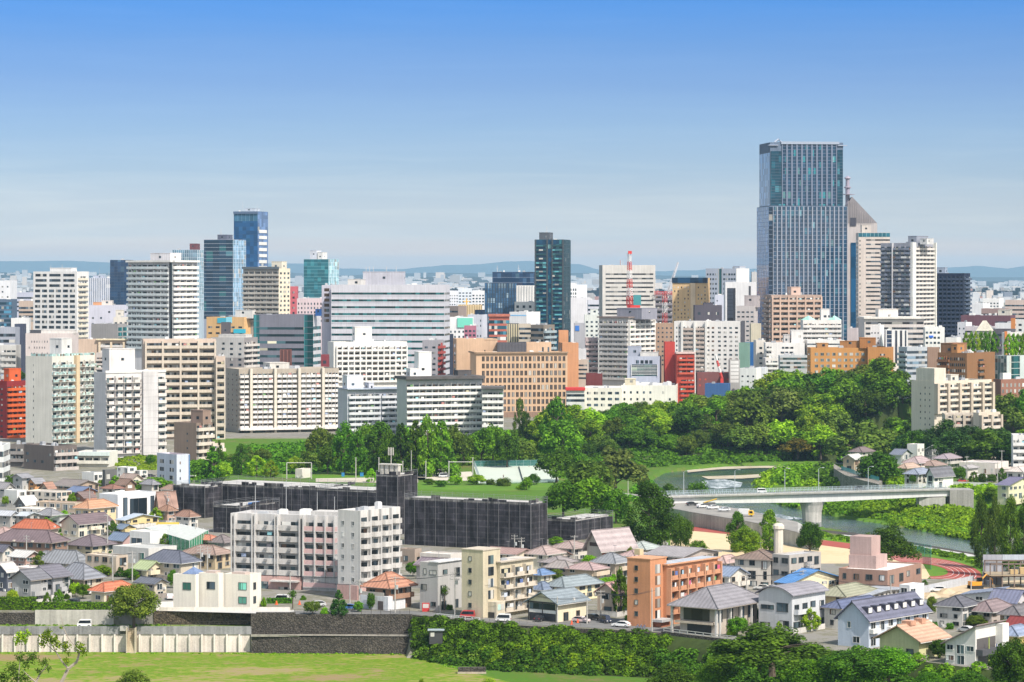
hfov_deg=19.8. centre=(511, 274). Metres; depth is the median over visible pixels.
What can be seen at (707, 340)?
apartment building
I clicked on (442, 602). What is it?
window
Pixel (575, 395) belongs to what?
office building
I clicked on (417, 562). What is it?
house
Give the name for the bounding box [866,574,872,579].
window
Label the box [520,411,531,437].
tree
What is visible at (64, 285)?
window
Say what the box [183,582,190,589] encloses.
window
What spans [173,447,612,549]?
scaffolded school
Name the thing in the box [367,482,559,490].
court lawn
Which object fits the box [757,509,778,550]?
tree
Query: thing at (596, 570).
house
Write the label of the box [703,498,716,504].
mobile crane
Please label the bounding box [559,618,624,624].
parking lot
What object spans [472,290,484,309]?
apartment building
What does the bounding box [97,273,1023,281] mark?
hills
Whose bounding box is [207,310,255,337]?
office building
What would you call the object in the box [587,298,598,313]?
office building
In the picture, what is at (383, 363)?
apartment building
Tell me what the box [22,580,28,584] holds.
window
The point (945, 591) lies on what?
soil heap
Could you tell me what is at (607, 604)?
house
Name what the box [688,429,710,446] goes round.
tree
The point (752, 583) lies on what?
window
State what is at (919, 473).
house
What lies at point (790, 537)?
quay wall
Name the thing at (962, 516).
riverside thicket
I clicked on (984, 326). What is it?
office building
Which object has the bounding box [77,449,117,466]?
apartment building
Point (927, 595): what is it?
soil heap
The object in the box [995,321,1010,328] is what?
office building
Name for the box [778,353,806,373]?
office building
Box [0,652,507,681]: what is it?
meadow
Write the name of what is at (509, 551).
house
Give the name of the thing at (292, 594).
palm tree
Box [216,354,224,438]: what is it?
apartment building
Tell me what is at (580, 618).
car
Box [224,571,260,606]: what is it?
house
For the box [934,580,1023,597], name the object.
building site
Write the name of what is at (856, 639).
window
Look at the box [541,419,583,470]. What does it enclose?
tree
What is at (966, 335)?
tree
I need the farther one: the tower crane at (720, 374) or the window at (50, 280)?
the window at (50, 280)
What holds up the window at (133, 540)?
in the house at (147, 536)
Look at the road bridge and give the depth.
1098.95 m
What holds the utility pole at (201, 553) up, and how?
on the ground at (824, 637)
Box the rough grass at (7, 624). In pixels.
[3,623,166,627]
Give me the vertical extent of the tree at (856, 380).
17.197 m
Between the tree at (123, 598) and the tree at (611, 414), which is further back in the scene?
the tree at (611, 414)
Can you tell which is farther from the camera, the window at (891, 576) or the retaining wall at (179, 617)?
the window at (891, 576)
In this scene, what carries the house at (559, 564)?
on the ground at (824, 637)
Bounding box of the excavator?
[967,574,994,588]
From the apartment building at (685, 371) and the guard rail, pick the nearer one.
the guard rail
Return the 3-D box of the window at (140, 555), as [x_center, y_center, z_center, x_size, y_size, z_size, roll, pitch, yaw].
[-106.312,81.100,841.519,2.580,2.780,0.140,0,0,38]
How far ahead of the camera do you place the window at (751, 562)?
773.81 m
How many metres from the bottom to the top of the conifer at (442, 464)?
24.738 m
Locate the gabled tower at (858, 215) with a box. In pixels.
[843,176,876,327]
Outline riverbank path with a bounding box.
[842,534,974,555]
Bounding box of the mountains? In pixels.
[0,261,1023,276]
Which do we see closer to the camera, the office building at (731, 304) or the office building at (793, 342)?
the office building at (793, 342)
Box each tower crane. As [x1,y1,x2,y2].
[626,251,640,307]
[654,262,678,322]
[715,354,723,382]
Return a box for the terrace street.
[295,611,682,633]
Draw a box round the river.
[653,462,998,553]
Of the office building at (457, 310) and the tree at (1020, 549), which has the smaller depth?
the tree at (1020, 549)
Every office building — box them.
[0,279,16,298]
[0,298,16,326]
[0,326,19,344]
[0,442,9,481]
[11,316,30,332]
[15,324,25,379]
[17,291,32,317]
[19,299,32,329]
[26,330,78,355]
[89,275,109,304]
[89,300,127,338]
[91,323,126,338]
[95,352,101,371]
[113,310,127,338]
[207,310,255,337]
[221,322,230,333]
[253,309,321,366]
[280,349,291,365]
[290,286,297,313]
[297,297,321,353]
[321,354,328,366]
[322,283,331,353]
[331,266,449,374]
[450,304,466,316]
[450,316,473,337]
[450,334,452,374]
[453,336,496,374]
[458,298,481,316]
[464,324,475,337]
[468,310,486,337]
[468,350,567,416]
[488,314,509,341]
[497,342,526,351]
[507,323,518,341]
[509,310,539,324]
[515,301,534,311]
[516,285,534,301]
[519,323,530,341]
[526,341,550,351]
[558,330,567,350]
[559,342,578,386]
[565,387,584,409]
[571,297,590,341]
[574,321,584,347]
[579,348,585,358]
[579,359,588,386]
[584,309,598,371]
[585,385,621,410]
[586,373,601,385]
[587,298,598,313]
[599,260,654,319]
[621,378,677,403]
[627,346,660,382]
[655,293,671,322]
[664,341,674,382]
[693,303,721,320]
[696,370,728,394]
[705,382,729,397]
[706,266,748,304]
[715,293,723,320]
[724,281,755,320]
[727,288,735,320]
[729,359,739,390]
[736,295,759,341]
[739,342,749,367]
[740,366,760,388]
[750,323,760,341]
[750,342,752,365]
[751,271,756,294]
[756,367,767,379]
[764,330,804,357]
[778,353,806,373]
[805,338,844,354]
[847,327,857,340]
[858,309,924,345]
[870,323,883,345]
[884,329,907,370]
[897,345,926,398]
[923,326,944,351]
[927,347,939,367]
[945,335,960,342]
[957,320,971,341]
[961,310,1014,325]
[965,325,995,350]
[970,302,989,314]
[976,321,993,351]
[981,307,1008,314]
[983,297,1003,307]
[992,328,1014,354]
[993,373,1023,399]
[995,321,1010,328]
[995,355,1023,378]
[1005,298,1023,318]
[1011,318,1023,331]
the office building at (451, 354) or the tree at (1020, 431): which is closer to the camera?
the tree at (1020, 431)
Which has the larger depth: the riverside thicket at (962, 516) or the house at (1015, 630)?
the riverside thicket at (962, 516)
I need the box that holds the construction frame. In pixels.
[983,555,1023,587]
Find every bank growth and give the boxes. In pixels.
[115,454,156,469]
[190,458,225,482]
[620,479,661,501]
[818,530,1022,570]
[823,534,977,559]
[943,482,1004,510]
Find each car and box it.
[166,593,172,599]
[314,600,326,606]
[345,604,353,608]
[533,615,543,621]
[572,616,590,622]
[585,613,598,620]
[611,621,630,627]
[686,501,697,505]
[696,504,707,507]
[706,505,718,508]
[717,507,730,510]
[753,584,767,589]
[854,486,864,489]
[930,586,944,591]
[956,625,972,631]
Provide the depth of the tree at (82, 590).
750.72 m
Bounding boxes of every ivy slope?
[226,440,340,473]
[332,452,501,471]
[508,429,546,459]
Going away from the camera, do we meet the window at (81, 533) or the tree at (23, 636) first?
the tree at (23, 636)
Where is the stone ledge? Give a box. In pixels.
[251,634,408,636]
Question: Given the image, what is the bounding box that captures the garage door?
[364,599,372,608]
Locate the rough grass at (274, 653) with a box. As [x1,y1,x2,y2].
[0,640,460,668]
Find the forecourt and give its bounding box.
[156,610,293,612]
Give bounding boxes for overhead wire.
[289,575,348,584]
[399,573,455,578]
[454,574,556,599]
[514,537,571,541]
[598,590,654,595]
[747,571,802,575]
[802,571,889,585]
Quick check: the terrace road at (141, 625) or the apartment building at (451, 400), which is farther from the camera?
the apartment building at (451, 400)
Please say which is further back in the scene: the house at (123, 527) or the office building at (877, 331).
the office building at (877, 331)
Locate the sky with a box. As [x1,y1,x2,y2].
[0,0,1023,270]
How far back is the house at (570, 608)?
703.54 m
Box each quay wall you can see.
[668,508,818,550]
[821,530,980,554]
[834,464,881,499]
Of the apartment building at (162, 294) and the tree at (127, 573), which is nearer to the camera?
the tree at (127, 573)
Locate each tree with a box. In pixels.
[0,649,51,681]
[2,496,8,506]
[5,474,14,483]
[6,589,18,596]
[13,629,31,681]
[21,371,25,378]
[30,555,43,564]
[37,614,87,681]
[67,494,76,500]
[69,582,79,593]
[75,583,90,598]
[93,565,111,574]
[105,520,117,534]
[106,583,161,627]
[109,475,118,483]
[121,568,138,579]
[134,477,175,490]
[146,454,155,463]
[148,508,163,519]
[159,533,168,544]
[166,569,175,585]
[190,460,209,475]
[213,461,232,480]
[226,453,244,461]
[230,443,249,474]
[242,446,254,459]
[246,455,265,476]
[253,448,272,459]
[262,460,279,477]
[274,452,291,461]
[287,456,305,469]
[287,590,296,608]
[291,452,302,458]
[296,450,321,469]
[303,600,321,613]
[304,425,330,452]
[316,443,338,473]
[325,432,335,444]
[329,435,348,458]
[331,420,356,473]
[344,433,369,464]
[353,421,378,454]
[353,601,363,611]
[363,421,391,463]
[365,468,375,481]
[366,593,375,607]
[374,429,396,470]
[394,425,429,448]
[405,561,415,573]
[413,414,442,475]
[423,478,435,484]
[426,429,448,456]
[435,480,446,486]
[441,423,470,455]
[441,586,449,609]
[448,475,462,484]
[454,432,477,462]
[466,474,486,484]
[469,427,493,459]
[478,423,506,459]
[492,432,519,466]
[511,438,538,459]
[512,397,525,436]
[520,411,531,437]
[520,477,531,489]
[525,412,551,437]
[528,473,541,483]
[529,431,551,449]
[533,408,552,425]
[533,446,574,482]
[537,396,572,453]
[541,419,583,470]
[542,479,579,516]
[548,536,562,545]
[551,569,563,578]
[564,459,614,491]
[566,404,587,419]
[567,418,586,434]
[570,476,612,513]
[575,419,605,441]
[576,407,607,424]
[581,442,596,456]
[582,555,596,561]
[592,435,617,450]
[596,445,649,488]
[599,577,614,584]
[600,416,625,438]
[600,488,630,523]
[602,408,622,423]
[608,402,636,414]
[611,566,626,611]
[612,424,644,445]
[614,414,645,430]
[618,405,642,417]
[621,480,676,545]
[626,428,657,448]
[631,401,648,412]
[638,408,671,435]
[641,405,665,427]
[646,400,661,408]
[656,400,676,411]
[657,434,678,450]
[659,411,680,427]
[665,397,697,427]
[668,406,708,432]
[670,512,693,546]
[676,435,698,454]
[688,393,697,400]
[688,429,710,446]
[688,540,708,548]
[690,394,713,409]
[690,414,715,430]
[699,398,729,428]
[706,394,728,418]
[706,622,836,676]
[711,420,741,446]
[717,400,734,417]
[718,424,763,450]
[722,388,777,427]
[725,386,750,395]
[725,511,746,551]
[725,616,747,634]
[726,391,745,401]
[728,526,763,553]
[744,422,779,449]
[745,389,778,421]
[750,371,781,390]
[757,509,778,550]
[762,385,802,423]
[764,419,800,447]
[765,369,808,382]
[766,376,812,398]
[776,386,811,420]
[777,437,817,458]
[779,429,805,450]
[792,396,829,420]
[794,410,823,437]
[795,521,823,550]
[798,392,847,417]
[800,607,820,629]
[801,372,826,392]
[803,380,823,396]
[803,424,837,459]
[804,420,837,449]
[809,372,841,399]
[816,646,889,681]
[818,409,855,432]
[820,366,843,391]
[823,420,897,457]
[827,378,869,421]
[831,371,860,400]
[834,364,871,374]
[836,449,849,460]
[845,388,888,420]
[849,523,921,560]
[854,373,865,389]
[856,450,903,480]
[858,357,908,404]
[860,371,909,407]
[868,645,918,681]
[883,417,902,435]
[890,434,902,450]
[893,428,905,437]
[897,431,927,448]
[899,371,910,403]
[902,418,910,432]
[909,475,915,483]
[910,428,933,443]
[923,418,961,451]
[926,596,936,613]
[928,639,944,658]
[930,431,972,460]
[952,425,981,439]
[953,466,965,478]
[958,448,984,459]
[961,429,1006,460]
[962,332,971,348]
[965,614,987,625]
[967,331,975,350]
[968,471,978,481]
[969,496,988,567]
[972,331,980,349]
[976,332,984,351]
[978,473,986,482]
[981,331,989,351]
[983,494,1003,554]
[984,426,1010,457]
[986,474,996,482]
[986,636,1023,681]
[987,330,995,351]
[987,445,1002,459]
[990,332,999,352]
[991,435,1010,463]
[995,392,1023,428]
[997,494,1022,570]
[998,467,1006,482]
[1003,333,1013,354]
[1003,395,1023,430]
[1009,332,1018,354]
[1010,429,1023,462]
[1011,387,1023,425]
[1011,495,1023,567]
[1014,334,1023,354]
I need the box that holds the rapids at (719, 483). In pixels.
[703,479,741,488]
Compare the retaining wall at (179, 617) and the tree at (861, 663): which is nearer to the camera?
the tree at (861, 663)
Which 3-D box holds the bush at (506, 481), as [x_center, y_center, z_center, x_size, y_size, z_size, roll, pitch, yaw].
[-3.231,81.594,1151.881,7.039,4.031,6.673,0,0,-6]
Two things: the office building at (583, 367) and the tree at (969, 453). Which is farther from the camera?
the office building at (583, 367)
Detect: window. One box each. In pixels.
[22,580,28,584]
[35,279,46,281]
[35,284,46,286]
[49,279,60,281]
[49,284,60,286]
[63,279,74,281]
[63,284,74,286]
[63,504,67,510]
[79,531,83,536]
[85,580,91,585]
[102,557,107,561]
[119,557,125,565]
[123,497,127,515]
[130,497,146,513]
[131,537,141,543]
[138,552,143,560]
[150,495,153,512]
[157,583,162,589]
[173,564,179,568]
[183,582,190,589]
[207,582,214,588]
[216,555,221,561]
[238,582,246,589]
[238,596,246,603]
[240,431,310,432]
[405,587,410,592]
[421,584,426,589]
[429,570,436,574]
[441,601,445,609]
[455,567,459,575]
[488,555,493,563]
[488,567,493,575]
[488,578,493,587]
[488,590,493,598]
[503,392,564,410]
[563,612,568,620]
[602,593,608,599]
[604,606,611,610]
[655,564,660,573]
[655,575,660,584]
[655,587,660,596]
[655,598,660,607]
[655,610,660,618]
[718,610,722,622]
[727,608,732,620]
[738,560,743,564]
[738,606,743,617]
[748,570,755,578]
[748,604,753,616]
[749,560,754,565]
[749,581,756,585]
[761,561,766,568]
[761,604,773,609]
[763,571,766,579]
[773,557,777,562]
[773,569,778,574]
[777,603,787,611]
[780,620,788,627]
[781,558,787,563]
[791,558,796,563]
[793,621,799,628]
[798,557,803,562]
[802,602,807,608]
[810,600,815,606]
[814,556,818,563]
[819,600,823,609]
[830,609,835,614]
[853,636,859,642]
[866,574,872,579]
[871,622,875,628]
[871,636,875,645]
[879,575,884,580]
[879,621,884,629]
[888,619,892,625]
[890,575,893,583]
[896,618,901,623]
[899,572,903,581]
[906,648,913,653]
[940,613,946,617]
[946,655,953,660]
[947,644,952,649]
[952,607,960,610]
[956,644,963,653]
[957,655,964,664]
[966,646,973,651]
[975,596,982,600]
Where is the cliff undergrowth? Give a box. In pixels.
[558,398,910,478]
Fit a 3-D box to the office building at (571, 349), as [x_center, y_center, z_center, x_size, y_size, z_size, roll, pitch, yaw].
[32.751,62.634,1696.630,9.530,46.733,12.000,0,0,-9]
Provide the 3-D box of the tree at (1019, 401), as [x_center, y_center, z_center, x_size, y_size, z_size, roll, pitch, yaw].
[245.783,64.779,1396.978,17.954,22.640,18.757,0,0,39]
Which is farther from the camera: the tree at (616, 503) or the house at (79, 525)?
the tree at (616, 503)
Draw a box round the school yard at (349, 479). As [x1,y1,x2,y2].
[316,478,375,482]
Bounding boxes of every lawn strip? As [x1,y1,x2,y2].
[282,474,426,479]
[822,536,947,551]
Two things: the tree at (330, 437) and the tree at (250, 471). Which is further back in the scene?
the tree at (330, 437)
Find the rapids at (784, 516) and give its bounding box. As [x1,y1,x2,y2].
[761,513,792,519]
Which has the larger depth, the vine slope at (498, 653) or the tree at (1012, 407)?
the tree at (1012, 407)
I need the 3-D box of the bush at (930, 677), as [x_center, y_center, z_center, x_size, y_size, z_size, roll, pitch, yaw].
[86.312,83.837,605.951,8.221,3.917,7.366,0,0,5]
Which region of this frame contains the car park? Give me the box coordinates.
[418,471,471,480]
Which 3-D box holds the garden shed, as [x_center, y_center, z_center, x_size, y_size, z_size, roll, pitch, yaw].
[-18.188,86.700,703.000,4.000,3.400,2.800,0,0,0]
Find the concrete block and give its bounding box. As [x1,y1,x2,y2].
[458,667,485,673]
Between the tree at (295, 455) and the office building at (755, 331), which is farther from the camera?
the office building at (755, 331)
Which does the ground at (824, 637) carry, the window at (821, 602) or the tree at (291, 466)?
the tree at (291, 466)
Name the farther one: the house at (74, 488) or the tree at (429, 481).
the tree at (429, 481)
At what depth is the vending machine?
722.60 m
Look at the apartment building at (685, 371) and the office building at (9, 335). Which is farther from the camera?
the office building at (9, 335)
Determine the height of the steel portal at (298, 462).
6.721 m
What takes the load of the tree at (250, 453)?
on the ground at (824, 637)
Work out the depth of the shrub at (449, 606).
725.68 m
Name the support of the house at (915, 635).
on the ground at (824, 637)
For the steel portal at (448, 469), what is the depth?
1171.38 m
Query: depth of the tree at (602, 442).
1412.69 m
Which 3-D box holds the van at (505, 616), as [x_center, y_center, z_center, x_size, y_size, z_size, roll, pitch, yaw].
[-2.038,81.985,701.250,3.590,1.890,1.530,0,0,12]
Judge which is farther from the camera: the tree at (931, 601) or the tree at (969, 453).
the tree at (969, 453)
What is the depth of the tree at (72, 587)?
755.18 m
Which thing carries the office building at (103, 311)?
on the ground at (824, 637)
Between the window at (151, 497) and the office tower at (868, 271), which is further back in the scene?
the office tower at (868, 271)
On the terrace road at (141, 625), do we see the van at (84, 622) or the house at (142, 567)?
the van at (84, 622)
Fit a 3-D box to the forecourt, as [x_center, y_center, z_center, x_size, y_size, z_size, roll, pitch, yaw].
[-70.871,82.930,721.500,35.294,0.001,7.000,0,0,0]
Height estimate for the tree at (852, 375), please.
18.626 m
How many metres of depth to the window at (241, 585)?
730.13 m
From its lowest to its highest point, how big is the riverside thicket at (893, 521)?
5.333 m
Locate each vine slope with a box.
[408,614,668,676]
[412,650,481,664]
[477,635,636,669]
[652,647,916,681]
[754,644,1012,681]
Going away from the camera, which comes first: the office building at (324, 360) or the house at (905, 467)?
the house at (905, 467)
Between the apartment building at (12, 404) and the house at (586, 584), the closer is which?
the house at (586, 584)
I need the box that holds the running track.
[691,527,921,556]
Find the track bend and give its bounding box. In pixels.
[892,556,981,578]
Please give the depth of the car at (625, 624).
689.78 m
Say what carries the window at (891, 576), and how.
in the house at (870, 564)
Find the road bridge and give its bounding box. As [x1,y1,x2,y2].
[663,483,973,521]
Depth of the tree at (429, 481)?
1157.41 m
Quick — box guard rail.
[437,613,479,619]
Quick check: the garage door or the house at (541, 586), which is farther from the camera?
the house at (541, 586)
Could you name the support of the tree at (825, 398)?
on the ground at (824, 637)
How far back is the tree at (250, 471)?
1204.99 m
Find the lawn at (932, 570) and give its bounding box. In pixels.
[920,552,981,577]
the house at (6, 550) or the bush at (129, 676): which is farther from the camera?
the house at (6, 550)
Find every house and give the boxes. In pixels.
[0,481,15,497]
[0,509,18,526]
[0,526,10,533]
[0,528,70,552]
[0,544,14,561]
[0,561,18,591]
[4,489,25,502]
[7,549,38,565]
[8,567,51,598]
[10,473,33,489]
[10,518,60,532]
[12,495,37,507]
[14,506,41,522]
[15,506,55,512]
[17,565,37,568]
[26,489,71,500]
[27,477,45,489]
[35,549,84,566]
[36,500,81,513]
[37,502,63,518]
[37,557,73,594]
[38,481,56,489]
[50,513,72,525]
[54,475,99,492]
[58,512,114,536]
[65,562,106,592]
[67,481,97,494]
[67,534,117,553]
[72,498,118,522]
[75,490,97,501]
[82,471,101,482]
[85,552,127,575]
[87,573,131,601]
[99,490,155,518]
[100,484,125,492]
[102,469,116,486]
[108,531,129,544]
[113,543,176,562]
[114,474,136,490]
[114,523,136,531]
[115,513,161,524]
[117,466,136,477]
[119,473,143,481]
[130,529,165,543]
[131,559,161,578]
[133,570,169,593]
[135,470,147,478]
[139,474,161,490]
[144,549,202,574]
[153,490,178,515]
[158,504,178,520]
[159,484,174,490]
[173,509,200,527]
[173,567,203,606]
[182,544,230,569]
[191,534,216,543]
[199,570,223,606]
[207,528,230,547]
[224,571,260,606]
[295,468,310,477]
[360,571,417,610]
[400,547,421,563]
[413,551,448,582]
[420,551,461,558]
[420,558,461,610]
[490,541,529,557]
[523,581,591,621]
[524,538,566,568]
[533,568,555,582]
[533,581,553,592]
[537,555,578,568]
[542,559,574,575]
[548,573,604,598]
[552,540,586,559]
[563,550,572,557]
[564,561,609,578]
[581,527,638,556]
[590,545,626,577]
[593,581,626,611]
[619,543,645,556]
[636,541,659,551]
[644,545,721,559]
[667,582,758,635]
[718,554,734,565]
[722,559,749,588]
[731,523,783,589]
[754,580,828,628]
[772,550,820,584]
[774,561,838,587]
[820,595,874,628]
[825,582,877,603]
[833,591,932,647]
[839,534,921,586]
[841,453,862,470]
[848,446,875,455]
[855,586,898,596]
[872,617,951,658]
[889,448,912,464]
[897,462,921,475]
[899,582,923,598]
[901,455,930,467]
[902,467,927,487]
[907,443,923,456]
[922,455,947,468]
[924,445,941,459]
[924,466,955,487]
[931,453,962,467]
[933,594,979,627]
[940,619,1008,665]
[959,460,1008,473]
[960,464,979,477]
[961,580,1009,601]
[972,591,1012,625]
[988,588,1023,604]
[995,467,1013,478]
[995,472,1023,504]
[996,603,1023,619]
[1005,461,1023,477]
[1006,615,1023,625]
[1009,623,1023,642]
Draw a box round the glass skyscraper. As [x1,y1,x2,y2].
[757,138,847,340]
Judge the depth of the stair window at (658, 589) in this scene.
692.62 m
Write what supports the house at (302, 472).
on the ground at (824, 637)
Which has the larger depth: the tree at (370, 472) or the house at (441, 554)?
the tree at (370, 472)
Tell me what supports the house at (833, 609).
on the ground at (824, 637)
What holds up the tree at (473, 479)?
on the court lawn at (482, 487)
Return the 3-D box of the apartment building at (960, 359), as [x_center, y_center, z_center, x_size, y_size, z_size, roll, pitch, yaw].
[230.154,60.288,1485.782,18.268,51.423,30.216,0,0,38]
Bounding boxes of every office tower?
[33,268,88,338]
[110,259,127,304]
[172,244,203,337]
[204,235,245,337]
[233,208,267,266]
[304,250,338,297]
[485,283,522,337]
[492,265,534,284]
[535,230,570,350]
[672,278,709,340]
[856,225,889,327]
[880,236,936,326]
[937,267,971,337]
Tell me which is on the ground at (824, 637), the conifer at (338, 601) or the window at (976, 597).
the conifer at (338, 601)
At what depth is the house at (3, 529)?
906.31 m
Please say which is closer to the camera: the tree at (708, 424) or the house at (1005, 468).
the house at (1005, 468)
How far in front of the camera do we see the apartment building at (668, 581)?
693.66 m
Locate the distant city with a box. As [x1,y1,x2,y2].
[0,270,1023,302]
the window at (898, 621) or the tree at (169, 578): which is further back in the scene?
the tree at (169, 578)
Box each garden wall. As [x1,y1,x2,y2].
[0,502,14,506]
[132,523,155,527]
[146,593,166,597]
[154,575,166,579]
[156,601,172,609]
[159,607,289,610]
[588,609,626,616]
[749,624,824,632]
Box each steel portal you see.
[286,462,311,478]
[448,462,472,478]
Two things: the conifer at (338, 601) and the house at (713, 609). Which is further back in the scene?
the conifer at (338, 601)
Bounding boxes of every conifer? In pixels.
[114,567,123,576]
[197,446,225,481]
[214,440,225,476]
[329,589,348,615]
[344,430,371,475]
[364,437,382,474]
[386,423,416,474]
[403,420,429,475]
[423,420,461,476]
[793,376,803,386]
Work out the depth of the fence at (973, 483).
1151.76 m
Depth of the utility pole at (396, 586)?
719.90 m
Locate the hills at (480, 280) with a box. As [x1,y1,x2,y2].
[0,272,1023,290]
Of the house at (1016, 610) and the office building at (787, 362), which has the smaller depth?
the house at (1016, 610)
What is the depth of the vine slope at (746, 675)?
653.91 m
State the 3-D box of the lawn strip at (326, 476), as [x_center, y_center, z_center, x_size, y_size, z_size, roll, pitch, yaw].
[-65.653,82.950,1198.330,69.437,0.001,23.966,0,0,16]
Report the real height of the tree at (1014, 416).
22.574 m
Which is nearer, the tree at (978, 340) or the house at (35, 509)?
the house at (35, 509)
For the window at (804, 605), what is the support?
in the house at (788, 604)
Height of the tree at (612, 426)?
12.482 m
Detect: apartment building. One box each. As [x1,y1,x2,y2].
[0,343,20,379]
[0,368,25,438]
[10,440,32,466]
[24,441,78,470]
[26,338,96,443]
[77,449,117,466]
[79,338,127,369]
[94,348,166,457]
[125,253,199,369]
[142,336,215,438]
[157,452,189,483]
[174,409,214,460]
[211,334,259,410]
[212,443,225,450]
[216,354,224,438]
[226,362,338,432]
[231,485,401,599]
[242,261,289,336]
[328,326,407,387]
[336,375,396,432]
[394,351,484,434]
[422,338,445,374]
[450,290,457,305]
[458,287,471,304]
[461,546,537,617]
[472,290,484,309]
[481,386,504,428]
[531,323,556,350]
[571,283,586,296]
[585,336,597,372]
[597,308,656,385]
[626,548,721,627]
[656,321,672,382]
[674,319,744,392]
[674,352,694,401]
[753,338,764,367]
[762,287,821,341]
[763,356,777,372]
[800,309,841,342]
[807,343,866,375]
[840,337,892,370]
[911,367,994,430]
[937,342,994,381]
[942,412,972,428]
[973,409,1002,457]
[1002,331,1023,354]
[1011,433,1023,466]
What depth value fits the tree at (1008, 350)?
1508.84 m
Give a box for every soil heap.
[924,592,940,598]
[936,588,955,593]
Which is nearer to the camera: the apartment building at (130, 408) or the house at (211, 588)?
the house at (211, 588)
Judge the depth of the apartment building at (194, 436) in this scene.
1303.62 m
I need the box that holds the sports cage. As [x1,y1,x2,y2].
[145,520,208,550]
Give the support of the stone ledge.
on the retaining wall at (353, 644)
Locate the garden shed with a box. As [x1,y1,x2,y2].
[428,629,443,643]
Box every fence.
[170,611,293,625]
[252,630,409,635]
[294,609,409,613]
[473,460,537,466]
[482,617,579,625]
[663,628,735,638]
[841,466,878,480]
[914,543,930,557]
[924,575,973,592]
[953,481,996,485]
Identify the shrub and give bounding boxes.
[42,592,51,601]
[52,589,64,601]
[63,593,70,598]
[260,596,266,606]
[319,606,328,613]
[446,604,452,609]
[661,483,681,494]
[686,480,709,493]
[726,625,737,636]
[945,623,953,628]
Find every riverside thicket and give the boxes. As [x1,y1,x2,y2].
[751,476,778,488]
[757,467,904,487]
[761,487,853,515]
[769,461,812,486]
[797,461,840,486]
[822,498,908,515]
[851,507,982,539]
[856,496,983,539]
[870,512,983,541]
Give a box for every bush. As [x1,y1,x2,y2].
[116,668,151,681]
[482,678,495,681]
[486,479,495,484]
[496,477,511,485]
[645,662,699,681]
[694,654,741,681]
[783,658,833,681]
[911,671,947,681]
[948,670,991,681]
[982,487,996,495]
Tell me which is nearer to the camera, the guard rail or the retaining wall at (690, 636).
the retaining wall at (690, 636)
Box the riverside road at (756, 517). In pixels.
[625,493,797,531]
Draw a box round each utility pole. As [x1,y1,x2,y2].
[104,514,110,552]
[109,552,114,579]
[128,551,135,581]
[197,545,203,568]
[204,547,209,570]
[355,580,362,611]
[394,576,397,612]
[450,571,458,615]
[586,600,587,623]
[596,590,604,613]
[651,588,652,630]
[742,573,750,588]
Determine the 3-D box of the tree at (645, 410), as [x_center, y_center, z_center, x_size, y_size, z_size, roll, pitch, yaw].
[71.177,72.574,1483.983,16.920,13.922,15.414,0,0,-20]
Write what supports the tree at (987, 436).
on the ground at (824, 637)
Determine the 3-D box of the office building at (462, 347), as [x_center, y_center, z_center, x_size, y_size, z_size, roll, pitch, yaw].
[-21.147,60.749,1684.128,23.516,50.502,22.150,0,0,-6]
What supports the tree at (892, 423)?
on the ground at (824, 637)
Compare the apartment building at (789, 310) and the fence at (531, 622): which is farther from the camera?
the apartment building at (789, 310)
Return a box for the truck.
[738,508,753,516]
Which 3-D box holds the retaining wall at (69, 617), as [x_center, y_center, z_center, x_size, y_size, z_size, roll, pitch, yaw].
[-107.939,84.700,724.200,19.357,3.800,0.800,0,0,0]
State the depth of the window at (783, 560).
768.54 m
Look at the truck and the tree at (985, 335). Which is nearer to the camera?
the truck
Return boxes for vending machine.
[422,603,429,611]
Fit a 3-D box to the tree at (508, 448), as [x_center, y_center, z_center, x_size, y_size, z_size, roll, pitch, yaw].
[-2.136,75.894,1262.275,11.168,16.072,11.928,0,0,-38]
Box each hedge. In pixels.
[0,596,36,609]
[31,601,110,610]
[266,597,291,603]
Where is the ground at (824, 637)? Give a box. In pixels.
[0,287,1023,681]
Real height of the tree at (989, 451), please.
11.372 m
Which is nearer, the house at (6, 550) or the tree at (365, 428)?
the house at (6, 550)
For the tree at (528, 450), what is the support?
on the ground at (824, 637)
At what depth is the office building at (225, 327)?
1800.00 m
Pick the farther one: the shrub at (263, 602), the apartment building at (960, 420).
the apartment building at (960, 420)
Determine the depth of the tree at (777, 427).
1449.82 m
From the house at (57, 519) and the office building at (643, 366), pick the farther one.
the office building at (643, 366)
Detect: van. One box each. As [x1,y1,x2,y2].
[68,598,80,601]
[77,619,91,625]
[275,594,288,597]
[438,473,446,476]
[460,610,474,617]
[496,613,510,621]
[598,614,611,622]
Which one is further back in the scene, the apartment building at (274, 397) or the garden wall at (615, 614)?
the apartment building at (274, 397)
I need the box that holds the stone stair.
[126,627,136,652]
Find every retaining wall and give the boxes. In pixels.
[0,613,34,624]
[0,625,250,651]
[35,610,113,624]
[154,611,255,624]
[251,614,411,633]
[251,636,409,653]
[256,612,294,618]
[412,615,660,634]
[661,631,726,640]
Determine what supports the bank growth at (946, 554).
on the ground at (824, 637)
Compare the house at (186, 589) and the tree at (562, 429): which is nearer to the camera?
the house at (186, 589)
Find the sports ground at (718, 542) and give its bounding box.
[670,531,929,578]
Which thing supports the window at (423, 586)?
in the house at (430, 590)
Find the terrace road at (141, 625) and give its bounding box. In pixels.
[0,625,250,627]
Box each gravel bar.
[687,466,787,471]
[702,474,760,478]
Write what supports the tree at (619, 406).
on the ground at (824, 637)

